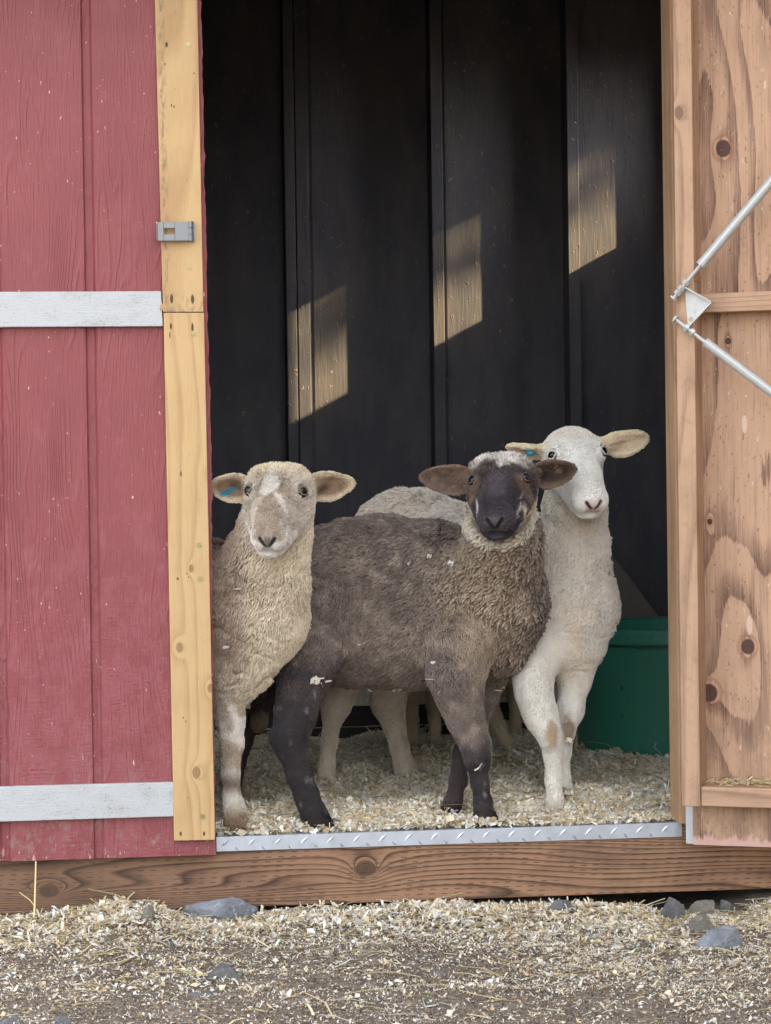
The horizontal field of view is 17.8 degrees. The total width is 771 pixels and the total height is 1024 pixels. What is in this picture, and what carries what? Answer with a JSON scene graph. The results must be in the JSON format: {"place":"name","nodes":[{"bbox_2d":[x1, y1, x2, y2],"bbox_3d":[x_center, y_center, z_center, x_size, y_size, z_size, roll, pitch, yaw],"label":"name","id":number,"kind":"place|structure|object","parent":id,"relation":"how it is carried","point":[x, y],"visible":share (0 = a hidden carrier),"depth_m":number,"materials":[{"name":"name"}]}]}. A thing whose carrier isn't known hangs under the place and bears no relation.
{"place":"outdoors","nodes":[
{"label":"outdoors","id":0,"kind":"place"},
{"bbox_2d":[0,889,770,1023],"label":"ground","id":1,"kind":"structure","parent":0,"point":[687,899],"depth_m":4.74,"materials":[{"name":"brown soil"}]},
{"bbox_2d":[0,1016,21,1023],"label":"rock","id":2,"kind":"object","parent":1,"relation":"on","point":[11,1020],"visible":1,"depth_m":4.38,"materials":[{"name":"grey stone"}]},
{"bbox_2d":[19,861,36,916],"bbox_3d":[-0.776,0.851,5.337,0.033,0.174,0.076,-1,1,0],"label":"straw stalk","id":3,"kind":"object","parent":1,"relation":"on","point":[34,904],"visible":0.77,"depth_m":5.35,"materials":[{"name":"brown plant"}]},
{"bbox_2d":[51,1015,74,1023],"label":"rock","id":4,"kind":"object","parent":1,"relation":"on","point":[59,1019],"visible":1,"depth_m":4.36,"materials":[{"name":"grey stone"}]},
{"bbox_2d":[142,905,154,923],"bbox_3d":[-0.507,0.867,5.258,0.028,0.056,0.021,-1,1,-7],"label":"rock","id":5,"kind":"object","parent":1,"relation":"on","point":[148,912],"visible":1,"depth_m":5.25,"materials":[{"name":"grey stone"}]},
{"bbox_2d":[187,990,218,996],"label":"rock","id":6,"kind":"object","parent":1,"relation":"on","point":[201,993],"visible":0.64,"depth_m":4.58,"materials":[{"name":"grey stone"}]},
{"bbox_2d":[183,897,257,921],"bbox_3d":[-0.363,0.887,5.421,0.166,0.071,0.048,-1,1,-7],"label":"rock","id":7,"kind":"object","parent":1,"relation":"on","point":[222,909],"visible":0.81,"depth_m":5.41,"materials":[{"name":"grey stone"}]},
{"bbox_2d":[204,963,241,980],"bbox_3d":[-0.305,0.888,4.710,0.074,0.043,0.051,-1,1,15],"label":"rock","id":8,"kind":"object","parent":1,"relation":"on","point":[227,970],"visible":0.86,"depth_m":4.70,"materials":[{"name":"grey stone"}]},
{"bbox_2d":[0,0,770,914],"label":"shed","id":9,"kind":"structure","parent":1,"relation":"on","point":[372,248],"depth_m":5.46,"materials":[{"name":"red paint"}]},
{"bbox_2d":[0,0,215,861],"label":"door","id":10,"kind":"structure","parent":9,"relation":"in","point":[107,750],"depth_m":5.38,"materials":[{"name":"red paint"}]},
{"bbox_2d":[214,682,669,829],"bbox_3d":[-0.183,0.597,6.469,3.030,0.200,1.920,-1,1,-7],"label":"bedding","id":11,"kind":"object","parent":9,"relation":"on","point":[362,699],"visible":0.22,"depth_m":6.23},
{"bbox_2d":[211,461,355,833],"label":"sheep","id":12,"kind":"object","parent":11,"relation":"on","point":[262,589],"visible":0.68,"depth_m":5.43},
{"bbox_2d":[215,769,589,829],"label":"bedding scuffs","id":13,"kind":"object","parent":11,"relation":"on","point":[564,790],"visible":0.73,"depth_m":5.67,"materials":[{"name":"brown wood"}]},
{"bbox_2d":[240,450,577,831],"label":"sheep","id":14,"kind":"object","parent":11,"relation":"on","point":[452,617],"visible":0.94,"depth_m":5.61},
{"bbox_2d":[214,737,664,817],"bbox_3d":[0.206,0.653,6.184,1.336,0.073,1.228,-1,1,-7],"label":"bedding straw","id":15,"kind":"object","parent":11,"relation":"on","point":[641,755],"visible":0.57,"depth_m":6.09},
{"bbox_2d":[214,679,673,831],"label":"bedding shavings","id":16,"kind":"object","parent":11,"relation":"on","point":[363,802],"visible":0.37,"depth_m":6.00,"materials":[{"name":"brown wood"}]},
{"bbox_2d":[216,812,674,835],"bbox_3d":[0.144,0.698,5.542,1.072,0.043,0.084,-1,1,-7],"label":"bedding drift","id":17,"kind":"object","parent":11,"relation":"on","point":[457,821],"visible":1,"depth_m":5.53,"materials":[{"name":"brown wood"}]},
{"bbox_2d":[406,681,522,750],"bbox_3d":[0.188,0.405,6.792,0.510,0.525,0.299,-1,1,-23],"label":"sheep","id":18,"kind":"object","parent":11,"relation":"on","point":[501,730],"visible":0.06,"depth_m":6.71},
{"bbox_2d":[318,426,649,813],"bbox_3d":[0.259,0.266,6.024,0.889,0.929,0.423,0,1,39],"label":"sheep","id":19,"kind":"object","parent":11,"relation":"on","point":[570,651],"visible":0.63,"depth_m":5.76},
{"bbox_2d":[577,617,669,756],"bbox_3d":[0.808,0.484,6.802,0.628,0.353,0.628,-1,1,-7],"label":"muck tub","id":20,"kind":"object","parent":11,"relation":"on","point":[627,705],"visible":0.21,"depth_m":6.56,"materials":[{"name":"green plastic"}]},
{"bbox_2d":[611,556,657,617],"bbox_3d":[0.724,0.348,7.405,0.310,0.611,0.020,-1,1,-7],"label":"scrap board","id":21,"kind":"object","parent":11,"relation":"on","point":[634,602],"visible":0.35,"depth_m":7.39,"materials":[{"name":"black wood"}]},
{"bbox_2d":[670,0,770,846],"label":"door","id":22,"kind":"structure","parent":9,"relation":"in","point":[722,48],"depth_m":5.43,"materials":[{"name":"brown wood"}]},
{"bbox_2d":[703,775,770,786],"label":"hay wisps","id":23,"kind":"object","parent":9,"relation":"on","point":[759,783],"visible":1,"depth_m":5.41,"materials":[{"name":"plant"}]},
{"bbox_2d":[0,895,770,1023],"bbox_3d":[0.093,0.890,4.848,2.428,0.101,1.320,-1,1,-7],"label":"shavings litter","id":24,"kind":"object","parent":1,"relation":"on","point":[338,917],"visible":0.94,"depth_m":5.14,"materials":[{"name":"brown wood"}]},
{"bbox_2d":[0,889,770,1023],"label":"straw litter","id":25,"kind":"object","parent":1,"relation":"on","point":[724,913],"visible":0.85,"depth_m":5.12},
{"bbox_2d":[428,969,446,975],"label":"rock","id":26,"kind":"object","parent":1,"relation":"on","point":[440,972],"visible":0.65,"depth_m":4.81,"materials":[{"name":"grey stone"}]},
{"bbox_2d":[546,899,572,911],"bbox_3d":[0.386,0.881,5.444,0.074,0.046,0.021,-1,1,-7],"label":"rock","id":27,"kind":"object","parent":1,"relation":"on","point":[558,905],"visible":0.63,"depth_m":5.44,"materials":[{"name":"grey stone"}]},
{"bbox_2d":[585,929,595,937],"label":"rock","id":28,"kind":"object","parent":1,"relation":"on","point":[588,931],"visible":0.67,"depth_m":5.24,"materials":[{"name":"grey stone"}]},
{"bbox_2d":[661,897,685,920],"bbox_3d":[0.631,0.880,5.404,0.057,0.071,0.029,-1,1,-7],"label":"rock","id":29,"kind":"object","parent":1,"relation":"on","point":[673,908],"visible":0.79,"depth_m":5.40,"materials":[{"name":"grey stone"}]},
{"bbox_2d":[687,900,714,915],"bbox_3d":[0.707,0.898,5.516,0.066,0.058,0.028,-1,1,-7],"label":"rock","id":30,"kind":"object","parent":1,"relation":"on","point":[705,906],"visible":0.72,"depth_m":5.51,"materials":[{"name":"grey stone"}]},
{"bbox_2d":[688,912,714,932],"bbox_3d":[0.674,0.883,5.237,0.055,0.059,0.030,0,1,21],"label":"rock","id":31,"kind":"object","parent":1,"relation":"on","point":[701,921],"visible":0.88,"depth_m":5.23,"materials":[{"name":"grey stone"}]},
{"bbox_2d":[696,924,742,949],"bbox_3d":[0.691,0.886,5.076,0.101,0.062,0.078,-1,1,-7],"label":"rock","id":32,"kind":"object","parent":1,"relation":"on","point":[725,936],"visible":0.8,"depth_m":5.07,"materials":[{"name":"grey stone"}]},
{"bbox_2d":[719,900,733,914],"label":"rock","id":33,"kind":"object","parent":1,"relation":"on","point":[725,905],"visible":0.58,"depth_m":5.55,"materials":[{"name":"grey stone"}]}
]}

